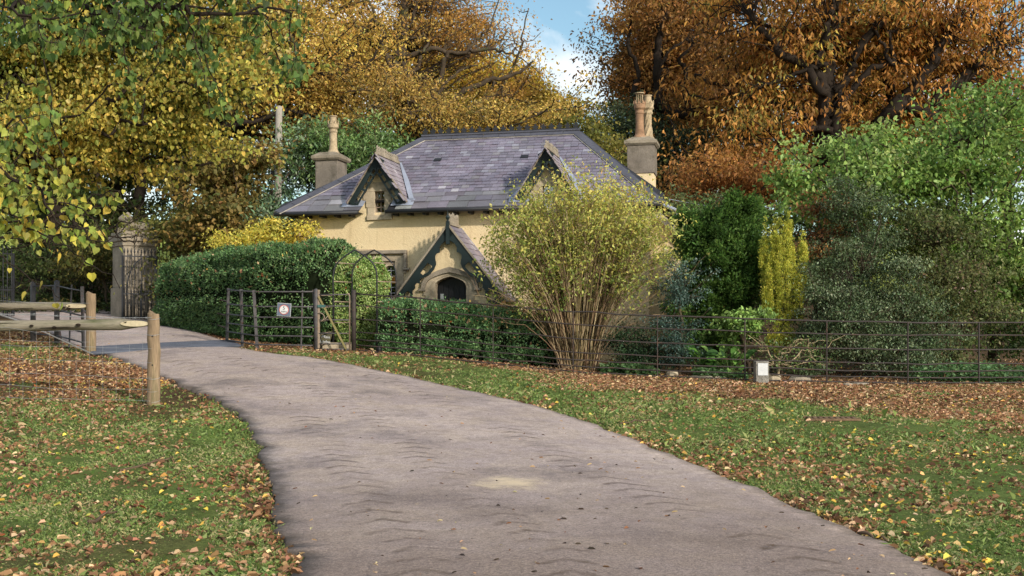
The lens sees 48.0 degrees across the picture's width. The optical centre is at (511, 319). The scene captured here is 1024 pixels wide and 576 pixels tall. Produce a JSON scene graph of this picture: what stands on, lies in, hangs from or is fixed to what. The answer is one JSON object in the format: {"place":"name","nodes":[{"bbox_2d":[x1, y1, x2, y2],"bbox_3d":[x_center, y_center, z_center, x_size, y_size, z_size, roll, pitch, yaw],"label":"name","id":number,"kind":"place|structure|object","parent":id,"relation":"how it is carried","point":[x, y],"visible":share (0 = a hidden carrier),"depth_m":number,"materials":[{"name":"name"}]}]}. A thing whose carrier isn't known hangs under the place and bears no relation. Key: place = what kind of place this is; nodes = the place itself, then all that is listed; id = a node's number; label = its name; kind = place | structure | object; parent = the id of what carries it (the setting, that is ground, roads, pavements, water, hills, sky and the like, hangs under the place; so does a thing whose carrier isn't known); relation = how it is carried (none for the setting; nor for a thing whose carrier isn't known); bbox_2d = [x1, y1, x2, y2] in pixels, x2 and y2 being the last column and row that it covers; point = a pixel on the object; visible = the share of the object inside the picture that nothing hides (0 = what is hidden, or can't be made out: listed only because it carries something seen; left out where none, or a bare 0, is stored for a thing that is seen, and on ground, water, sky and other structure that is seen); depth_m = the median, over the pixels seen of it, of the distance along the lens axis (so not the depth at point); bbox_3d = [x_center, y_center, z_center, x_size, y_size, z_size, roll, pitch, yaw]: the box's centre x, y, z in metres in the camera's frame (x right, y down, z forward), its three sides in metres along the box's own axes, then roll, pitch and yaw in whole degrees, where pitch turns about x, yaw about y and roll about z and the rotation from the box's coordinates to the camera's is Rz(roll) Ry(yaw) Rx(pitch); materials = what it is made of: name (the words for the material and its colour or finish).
{"place":"outdoors","nodes":[
{"label":"outdoors","id":0,"kind":"place"},
{"bbox_2d":[0,297,220,347],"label":"road","id":1,"kind":"structure","parent":0,"point":[167,334],"depth_m":26.75,"materials":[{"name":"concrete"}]},
{"bbox_2d":[0,246,14,315],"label":"park gate","id":2,"kind":"structure","parent":1,"relation":"on","point":[12,289],"depth_m":32.93,"materials":[{"name":"black metal"}]},
{"bbox_2d":[121,248,157,318],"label":"park gate","id":3,"kind":"structure","parent":1,"relation":"on","point":[123,295],"depth_m":32.86,"materials":[{"name":"black metal"}]},
{"bbox_2d":[0,228,1023,575],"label":"ground","id":4,"kind":"structure","parent":0,"point":[166,542],"depth_m":12.65,"materials":[{"name":"plant"}]},
{"bbox_2d":[0,291,95,356],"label":"log fence","id":5,"kind":"object","parent":4,"relation":"on","point":[90,305],"visible":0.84,"depth_m":22.23,"materials":[{"name":"brown wood"}]},
{"bbox_2d":[4,83,102,281],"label":"woodland tree","id":6,"kind":"object","parent":4,"relation":"on","point":[37,279],"depth_m":51.73,"materials":[{"name":"green plant"}]},
{"bbox_2d":[0,288,110,313],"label":"ground cover","id":7,"kind":"object","parent":4,"relation":"on","point":[102,305],"visible":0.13,"depth_m":36.69,"materials":[{"name":"green plant"}]},
{"bbox_2d":[0,111,113,294],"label":"woodland tree","id":8,"kind":"object","parent":4,"relation":"on","point":[9,211],"depth_m":43.84,"materials":[{"name":"green plant"}]},
{"bbox_2d":[30,280,84,351],"bbox_3d":[-9.532,-0.061,23.950,0.592,1.545,2.910,0,0,-33],"label":"grid railing","id":9,"kind":"object","parent":4,"relation":"on","point":[56,286],"visible":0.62,"depth_m":24.16,"materials":[{"name":"metal"}]},
{"bbox_2d":[0,215,148,302],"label":"understorey bush","id":10,"kind":"object","parent":4,"relation":"on","point":[24,256],"visible":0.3,"depth_m":37.75,"materials":[{"name":"green plant"}]},
{"bbox_2d":[2,22,152,295],"bbox_3d":[-15.473,-5.782,40.290,9.401,10.717,6.706,0,0,34],"label":"woodland tree","id":11,"kind":"object","parent":4,"relation":"on","point":[56,208],"visible":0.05,"depth_m":39.85,"materials":[{"name":"yellow plant"}]},
{"bbox_2d":[0,310,160,404],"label":"log fence","id":12,"kind":"object","parent":4,"relation":"on","point":[152,323],"visible":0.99,"depth_m":16.43,"materials":[{"name":"brown wood"}]},
{"bbox_2d":[37,99,154,292],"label":"woodland tree","id":13,"kind":"object","parent":4,"relation":"on","point":[102,210],"depth_m":46.22,"materials":[{"name":"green plant"}]},
{"bbox_2d":[28,221,168,310],"bbox_3d":[-13.112,-1.603,36.441,3.571,2.929,4.234,0,0,34],"label":"understorey bush","id":14,"kind":"object","parent":4,"relation":"on","point":[76,262],"visible":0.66,"depth_m":36.04,"materials":[{"name":"green plant"}]},
{"bbox_2d":[2,35,195,247],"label":"woodland tree","id":15,"kind":"object","parent":4,"relation":"on","point":[131,198],"visible":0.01,"depth_m":60.72,"materials":[{"name":"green plant"}]},
{"bbox_2d":[10,76,193,292],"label":"woodland tree","id":16,"kind":"object","parent":4,"relation":"on","point":[152,202],"visible":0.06,"depth_m":42.17,"materials":[{"name":"yellow plant"}]},
{"bbox_2d":[87,506,117,522],"bbox_3d":[-3.182,1.513,8.932,0.065,0.080,0.475,0,0,8],"label":"fallen stick","id":17,"kind":"object","parent":4,"relation":"on","point":[98,518],"visible":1,"depth_m":8.92,"materials":[{"name":"brown wood"}]},
{"bbox_2d":[108,231,159,318],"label":"gate pillar","id":18,"kind":"structure","parent":4,"relation":"on","point":[116,290],"depth_m":33.59,"materials":[{"name":"stone"}]},
{"bbox_2d":[117,212,150,231],"bbox_3d":[-11.166,-2.884,33.996,1.020,0.627,0.521,0,0,-12],"label":"lion statue","id":19,"kind":"object","parent":18,"relation":"on","point":[125,218],"visible":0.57,"depth_m":33.82,"materials":[{"name":"stone"}]},
{"bbox_2d":[119,455,173,470],"bbox_3d":[-3.694,1.443,11.650,0.033,0.090,0.824,0,0,21],"label":"fallen stick","id":20,"kind":"object","parent":4,"relation":"on","point":[142,465],"visible":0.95,"depth_m":11.60,"materials":[{"name":"brown wood"}]},
{"bbox_2d":[38,55,273,249],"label":"woodland tree","id":21,"kind":"object","parent":4,"relation":"on","point":[140,190],"visible":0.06,"depth_m":42.80,"materials":[{"name":"yellow plant"}]},
{"bbox_2d":[0,0,314,310],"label":"lime tree","id":22,"kind":"object","parent":4,"relation":"on","point":[144,34],"visible":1,"depth_m":8.51,"materials":[{"name":"green plant"}]},
{"bbox_2d":[102,195,217,305],"bbox_3d":[-9.816,-1.805,33.577,4.268,3.859,4.033,0,0,40],"label":"understorey bush","id":23,"kind":"object","parent":4,"relation":"on","point":[156,222],"visible":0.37,"depth_m":33.30,"materials":[{"name":"green plant"}]},
{"bbox_2d":[87,117,234,290],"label":"woodland tree","id":24,"kind":"object","parent":4,"relation":"on","point":[117,186],"visible":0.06,"depth_m":46.79,"materials":[{"name":"yellow plant"}]},
{"bbox_2d":[158,241,177,270],"bbox_3d":[-9.973,-1.222,34.500,0.067,2.428,1.675,0,0,29],"label":"park railing","id":25,"kind":"object","parent":4,"relation":"on","point":[166,252],"visible":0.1,"depth_m":33.92,"materials":[{"name":"black metal"}]},
{"bbox_2d":[0,0,345,218],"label":"yellow sycamore","id":26,"kind":"object","parent":4,"relation":"on","point":[85,134],"visible":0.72,"depth_m":19.16,"materials":[{"name":"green plant"}]},
{"bbox_2d":[155,292,228,338],"bbox_3d":[-7.888,-0.108,28.640,0.359,1.323,4.887,0,0,-36],"label":"field hurdle","id":27,"kind":"object","parent":4,"relation":"on","point":[199,321],"visible":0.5,"depth_m":27.98,"materials":[{"name":"metal"}]},
{"bbox_2d":[103,1,320,257],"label":"woodland tree","id":28,"kind":"object","parent":4,"relation":"on","point":[161,181],"visible":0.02,"depth_m":58.93,"materials":[{"name":"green plant"}]},
{"bbox_2d":[143,136,297,264],"bbox_3d":[-8.211,-2.600,33.010,4.464,5.650,4.970,0,0,0],"label":"sycamore sapling","id":29,"kind":"object","parent":4,"relation":"on","point":[224,188],"visible":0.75,"depth_m":32.47,"materials":[{"name":"brown plant"}]},
{"bbox_2d":[149,236,361,346],"bbox_3d":[-6.383,-0.646,28.296,2.431,2.632,8.626,0,0,-41],"label":"clipped hedge","id":30,"kind":"object","parent":4,"relation":"on","point":[192,287],"visible":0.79,"depth_m":26.44,"materials":[{"name":"green plant"}]},
{"bbox_2d":[196,215,325,250],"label":"yellow shrub","id":31,"kind":"object","parent":4,"relation":"on","point":[264,232],"visible":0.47,"depth_m":29.06,"materials":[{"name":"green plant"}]},
{"bbox_2d":[225,288,313,348],"bbox_3d":[-5.358,0.007,24.434,2.526,1.418,0.689,0,0,30],"label":"grid railing","id":32,"kind":"object","parent":4,"relation":"on","point":[241,324],"visible":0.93,"depth_m":24.09,"materials":[{"name":"metal"}]},
{"bbox_2d":[277,303,290,316],"bbox_3d":[-4.767,-0.216,24.042,0.303,0.291,0.028,0,0,0],"label":"speed sign","id":33,"kind":"object","parent":32,"relation":"attached to","point":[283,309],"visible":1,"depth_m":24.04,"materials":[{"name":"white metal"}]},
{"bbox_2d":[314,289,350,350],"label":"garden gate","id":34,"kind":"structure","parent":32,"relation":"attached to","point":[317,319],"depth_m":24.02,"materials":[{"name":"wood"}]},
{"bbox_2d":[184,108,365,236],"bbox_3d":[-6.994,-3.273,35.092,5.462,6.877,8.677,0,0,0],"label":"laurel shrub","id":35,"kind":"object","parent":4,"relation":"on","point":[287,194],"visible":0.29,"depth_m":35.40,"materials":[{"name":"green plant"}]},
{"bbox_2d":[271,106,281,204],"bbox_3d":[-7.268,-3.286,35.500,0.351,6.660,0.270,0,0,0],"label":"telegraph pole","id":36,"kind":"object","parent":4,"relation":"on","point":[278,118],"visible":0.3,"depth_m":35.42,"materials":[{"name":"grey wood"}]},
{"bbox_2d":[289,216,320,243],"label":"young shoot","id":37,"kind":"object","parent":4,"relation":"on","point":[298,219],"visible":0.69,"depth_m":28.90,"materials":[{"name":"yellow plant"}]},
{"bbox_2d":[163,0,453,198],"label":"golden oak","id":38,"kind":"object","parent":4,"relation":"on","point":[336,44],"visible":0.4,"depth_m":40.15,"materials":[{"name":"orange plant"}]},
{"bbox_2d":[320,295,331,342],"bbox_3d":[-3.927,0.048,24.424,0.035,1.273,0.709,0,0,15],"label":"gate return","id":39,"kind":"object","parent":4,"relation":"on","point":[326,307],"visible":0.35,"depth_m":24.36,"materials":[{"name":"metal"}]},
{"bbox_2d":[181,0,475,189],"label":"woodland tree","id":40,"kind":"object","parent":4,"relation":"on","point":[365,5],"visible":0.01,"depth_m":62.19,"materials":[{"name":"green plant"}]},
{"bbox_2d":[322,342,348,350],"bbox_3d":[-3.712,0.581,24.500,0.620,0.200,0.340,0,0,0],"label":"door step","id":41,"kind":"object","parent":4,"relation":"on","point":[334,346],"depth_m":24.33,"materials":[{"name":"stone"}]},
{"bbox_2d":[319,332,331,348],"bbox_3d":[-3.975,0.445,24.465,0.285,0.397,0.121,0,0,0],"label":"house name plaque","id":42,"kind":"object","parent":41,"relation":"on","point":[325,338],"visible":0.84,"depth_m":24.46,"materials":[{"name":"grey stone"}]},
{"bbox_2d":[236,109,444,191],"bbox_3d":[-5.143,-3.258,36.511,5.929,6.996,5.806,0,0,-42],"label":"laurel shrub","id":43,"kind":"object","parent":4,"relation":"on","point":[357,152],"visible":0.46,"depth_m":35.82,"materials":[{"name":"green plant"}]},
{"bbox_2d":[327,249,393,349],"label":"box bush","id":44,"kind":"object","parent":4,"relation":"on","point":[364,277],"visible":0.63,"depth_m":25.23,"materials":[{"name":"green plant"}]},
{"bbox_2d":[332,249,396,345],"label":"garden arch","id":45,"kind":"structure","parent":4,"relation":"on","point":[351,282],"depth_m":24.49,"materials":[{"name":"black metal"}]},
{"bbox_2d":[292,50,515,144],"bbox_3d":[-3.804,-4.471,39.913,8.770,9.036,7.813,0,0,-30],"label":"ivied oak","id":46,"kind":"object","parent":4,"relation":"on","point":[403,87],"visible":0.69,"depth_m":38.30,"materials":[{"name":"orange plant"}]},
{"bbox_2d":[280,0,562,128],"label":"woodland tree","id":47,"kind":"object","parent":4,"relation":"on","point":[411,59],"visible":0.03,"depth_m":66.67,"materials":[{"name":"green plant"}]},
{"bbox_2d":[304,0,567,134],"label":"spreading sycamore","id":48,"kind":"object","parent":4,"relation":"on","point":[463,32],"visible":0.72,"depth_m":47.13,"materials":[{"name":"orange plant"}]},
{"bbox_2d":[373,293,556,366],"bbox_3d":[-0.895,0.222,24.661,4.372,1.634,1.453,0,0,11],"label":"hedge","id":49,"kind":"object","parent":4,"relation":"on","point":[482,323],"visible":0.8,"depth_m":24.29,"materials":[{"name":"green plant"}]},
{"bbox_2d":[273,92,693,361],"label":"cottage","id":50,"kind":"structure","parent":4,"relation":"on","point":[413,210],"depth_m":28.90,"materials":[{"name":"stone"}]},
{"bbox_2d":[358,250,409,298],"bbox_3d":[-3.241,-1.062,28.951,1.430,1.370,0.330,0,0,12],"label":"window","id":51,"kind":"structure","parent":50,"relation":"in","point":[400,262],"depth_m":28.79,"materials":[{"name":"stone"}]},
{"bbox_2d":[381,83,612,141],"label":"hazel tree","id":52,"kind":"object","parent":4,"relation":"on","point":[499,118],"visible":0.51,"depth_m":37.48,"materials":[{"name":"yellow plant"}]},
{"bbox_2d":[0,331,1023,575],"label":"fallen leaves","id":53,"kind":"object","parent":4,"relation":"on","point":[808,393],"visible":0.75,"depth_m":15.27,"materials":[{"name":"brown plant"}]},
{"bbox_2d":[421,39,612,128],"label":"yellow maple","id":54,"kind":"object","parent":4,"relation":"on","point":[553,93],"visible":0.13,"depth_m":53.29,"materials":[{"name":"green plant"}]},
{"bbox_2d":[549,359,587,372],"bbox_3d":[1.108,0.906,22.514,0.963,0.262,0.053,0,0,-34],"label":"fallen stick","id":55,"kind":"object","parent":4,"relation":"on","point":[566,367],"visible":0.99,"depth_m":22.48,"materials":[{"name":"brown wood"}]},
{"bbox_2d":[466,150,710,370],"bbox_3d":[1.600,-1.234,23.746,5.034,4.650,3.389,0,0,0],"label":"cane shrub","id":56,"kind":"object","parent":4,"relation":"on","point":[565,275],"visible":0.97,"depth_m":23.28,"materials":[{"name":"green plant"}]},
{"bbox_2d":[525,101,681,177],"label":"rounded shrub","id":57,"kind":"object","parent":4,"relation":"on","point":[592,132],"visible":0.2,"depth_m":37.14,"materials":[{"name":"green plant"}]},
{"bbox_2d":[597,361,659,376],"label":"ground cover","id":58,"kind":"object","parent":4,"relation":"on","point":[624,365],"visible":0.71,"depth_m":22.94,"materials":[{"name":"green plant"}]},
{"bbox_2d":[619,419,650,423],"bbox_3d":[1.695,1.389,15.790,0.572,0.060,0.040,0,0,-37],"label":"fallen stick","id":59,"kind":"object","parent":4,"relation":"on","point":[632,421],"visible":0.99,"depth_m":15.75,"materials":[{"name":"brown wood"}]},
{"bbox_2d":[591,318,695,369],"bbox_3d":[2.636,0.557,23.593,2.239,1.252,1.898,0,0,0],"label":"dark privet","id":60,"kind":"object","parent":4,"relation":"on","point":[644,349],"visible":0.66,"depth_m":23.33,"materials":[{"name":"green plant"}]},
{"bbox_2d":[530,0,792,178],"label":"copper beech","id":61,"kind":"object","parent":4,"relation":"on","point":[651,46],"visible":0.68,"depth_m":44.43,"materials":[{"name":"brown plant"}]},
{"bbox_2d":[562,89,767,202],"bbox_3d":[4.958,-4.070,41.375,7.800,8.673,7.581,0,0,0],"label":"autumn tree","id":62,"kind":"object","parent":4,"relation":"on","point":[625,125],"visible":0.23,"depth_m":39.69,"materials":[{"name":"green plant"}]},
{"bbox_2d":[666,371,677,375],"bbox_3d":[3.186,1.102,22.904,0.210,0.195,0.189,0,0,-36],"label":"edging stone","id":63,"kind":"object","parent":4,"relation":"on","point":[668,373],"visible":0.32,"depth_m":22.83,"materials":[{"name":"beige stone"}]},
{"bbox_2d":[634,249,722,374],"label":"dark holly","id":64,"kind":"object","parent":4,"relation":"on","point":[678,289],"visible":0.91,"depth_m":23.31,"materials":[{"name":"green plant"}]},
{"bbox_2d":[351,290,1023,383],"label":"estate fence","id":65,"kind":"object","parent":4,"relation":"on","point":[353,320],"visible":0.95,"depth_m":22.54,"materials":[{"name":"metal"}]},
{"bbox_2d":[674,345,721,372],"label":"border plant","id":66,"kind":"object","parent":4,"relation":"on","point":[698,353],"visible":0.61,"depth_m":23.29,"materials":[{"name":"green plant"}]},
{"bbox_2d":[591,1,807,184],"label":"woodland tree","id":67,"kind":"object","parent":4,"relation":"on","point":[691,84],"visible":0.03,"depth_m":61.20,"materials":[{"name":"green plant"}]},
{"bbox_2d":[689,376,723,377],"bbox_3d":[3.857,1.164,22.744,0.847,0.122,0.222,0,0,0],"label":"edging stone","id":68,"kind":"object","parent":4,"relation":"on","point":[707,376],"visible":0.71,"depth_m":22.66,"materials":[{"name":"grey stone"}]},
{"bbox_2d":[659,183,775,365],"bbox_3d":[4.703,-0.910,25.889,2.540,4.231,2.440,0,0,-18],"label":"cypress tree","id":69,"kind":"object","parent":4,"relation":"on","point":[728,230],"visible":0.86,"depth_m":25.34,"materials":[{"name":"green plant"}]},
{"bbox_2d":[696,346,742,370],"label":"border plant","id":70,"kind":"object","parent":4,"relation":"on","point":[723,349],"visible":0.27,"depth_m":23.49,"materials":[{"name":"green plant"}]},
{"bbox_2d":[690,367,751,378],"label":"ground cover","id":71,"kind":"object","parent":4,"relation":"on","point":[739,376],"visible":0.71,"depth_m":22.84,"materials":[{"name":"green plant"}]},
{"bbox_2d":[706,346,755,375],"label":"border plant","id":72,"kind":"object","parent":4,"relation":"on","point":[734,352],"visible":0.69,"depth_m":23.07,"materials":[{"name":"green plant"}]},
{"bbox_2d":[708,299,783,375],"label":"laurel bush","id":73,"kind":"object","parent":4,"relation":"on","point":[738,324],"visible":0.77,"depth_m":23.23,"materials":[{"name":"green plant"}]},
{"bbox_2d":[656,139,840,348],"bbox_3d":[6.617,-2.060,34.738,7.218,6.139,7.752,0,0,0],"label":"rusty beech","id":74,"kind":"object","parent":4,"relation":"on","point":[719,177],"visible":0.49,"depth_m":32.95,"materials":[{"name":"brown plant"}]},
{"bbox_2d":[753,361,768,382],"bbox_3d":[4.769,1.053,22.004,0.250,0.528,0.252,0,0,0],"label":"marker stone","id":75,"kind":"object","parent":4,"relation":"on","point":[760,371],"visible":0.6,"depth_m":21.89,"materials":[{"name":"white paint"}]},
{"bbox_2d":[651,182,878,330],"bbox_3d":[5.590,-1.242,29.182,4.225,4.644,7.491,0,0,-41],"label":"grey willow","id":76,"kind":"object","parent":4,"relation":"on","point":[690,202],"visible":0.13,"depth_m":28.12,"materials":[{"name":"green plant"}]},
{"bbox_2d":[769,375,780,381],"bbox_3d":[5.133,1.158,22.500,0.271,0.222,0.189,0,0,0],"label":"edging stone","id":77,"kind":"object","parent":4,"relation":"on","point":[774,377],"visible":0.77,"depth_m":22.42,"materials":[{"name":"beige stone"}]},
{"bbox_2d":[757,211,809,373],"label":"golden yew","id":78,"kind":"object","parent":4,"relation":"on","point":[772,274],"visible":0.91,"depth_m":24.68,"materials":[{"name":"yellow plant"}]},
{"bbox_2d":[731,326,844,373],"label":"red berry bush","id":79,"kind":"object","parent":4,"relation":"on","point":[778,363],"visible":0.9,"depth_m":23.22,"materials":[{"name":"green plant"}]},
{"bbox_2d":[789,376,811,379],"bbox_3d":[5.683,1.194,22.701,0.456,0.166,0.252,0,0,0],"label":"edging stone","id":80,"kind":"object","parent":4,"relation":"on","point":[798,378],"visible":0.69,"depth_m":22.60,"materials":[{"name":"grey stone"}]},
{"bbox_2d":[634,0,1023,340],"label":"horse chestnut","id":81,"kind":"object","parent":4,"relation":"on","point":[897,35],"visible":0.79,"depth_m":36.65,"materials":[{"name":"orange plant"}]},
{"bbox_2d":[804,416,860,420],"bbox_3d":[4.619,1.422,16.597,0.733,0.030,0.390,0,0,0],"label":"drain cover","id":82,"kind":"object","parent":4,"relation":"on","point":[835,418],"visible":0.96,"depth_m":16.43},
{"bbox_2d":[790,186,900,365],"bbox_3d":[7.325,-0.860,25.939,2.999,4.239,1.704,0,0,-39],"label":"cherry sapling","id":83,"kind":"object","parent":4,"relation":"on","point":[818,247],"visible":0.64,"depth_m":25.66,"materials":[{"name":"green plant"}]},
{"bbox_2d":[857,531,887,541],"bbox_3d":[2.631,1.583,8.411,0.049,0.054,0.286,0,0,-27],"label":"fallen stick","id":84,"kind":"object","parent":4,"relation":"on","point":[868,534],"visible":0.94,"depth_m":8.44,"materials":[{"name":"brown wood"}]},
{"bbox_2d":[769,171,986,379],"bbox_3d":[7.558,-0.990,24.681,4.289,4.580,3.849,0,0,0],"label":"holly shrub","id":85,"kind":"object","parent":4,"relation":"on","point":[864,304],"visible":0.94,"depth_m":24.27,"materials":[{"name":"green plant"}]},
{"bbox_2d":[743,0,1023,277],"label":"woodland tree","id":86,"kind":"object","parent":4,"relation":"on","point":[945,83],"visible":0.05,"depth_m":57.78,"materials":[{"name":"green plant"}]},
{"bbox_2d":[753,71,1023,362],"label":"green hazel","id":87,"kind":"object","parent":4,"relation":"on","point":[912,170],"visible":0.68,"depth_m":26.65,"materials":[{"name":"green plant"}]},
{"bbox_2d":[853,189,1023,372],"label":"berry shrub","id":88,"kind":"object","parent":4,"relation":"on","point":[931,225],"visible":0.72,"depth_m":25.22,"materials":[{"name":"green plant"}]},
{"bbox_2d":[891,358,1023,382],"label":"ground cover","id":89,"kind":"object","parent":4,"relation":"on","point":[960,367],"visible":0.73,"depth_m":23.08,"materials":[{"name":"green plant"}]},
{"bbox_2d":[907,32,1023,261],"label":"woodland tree","id":90,"kind":"object","parent":4,"relation":"on","point":[1007,185],"visible":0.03,"depth_m":61.33,"materials":[{"name":"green plant"}]},
{"bbox_2d":[917,173,1023,365],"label":"bush","id":91,"kind":"object","parent":4,"relation":"on","point":[1013,343],"visible":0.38,"depth_m":26.62,"materials":[{"name":"green plant"}]},
{"bbox_2d":[8,0,1023,238],"label":"sky","id":92,"kind":"structure","parent":0,"point":[563,13],"materials":[{"name":"blue"}]},
{"bbox_2d":[100,346,950,575],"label":"road","id":93,"kind":"structure","parent":0,"point":[338,456],"depth_m":10.08,"materials":[{"name":"grey asphalt"}]},
{"bbox_2d":[90,340,240,355],"bbox_3d":[-7.063,0.564,23.736,1.421,0.251,3.903,0,0,41],"label":"cattle grid","id":94,"kind":"object","parent":93,"relation":"on","point":[110,349],"visible":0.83,"depth_m":23.69,"materials":[{"name":"metal"}]},
{"bbox_2d":[108,343,927,575],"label":"road debris","id":95,"kind":"object","parent":93,"relation":"on","point":[461,554],"visible":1,"depth_m":8.73,"materials":[{"name":"brown plant"}]}
]}

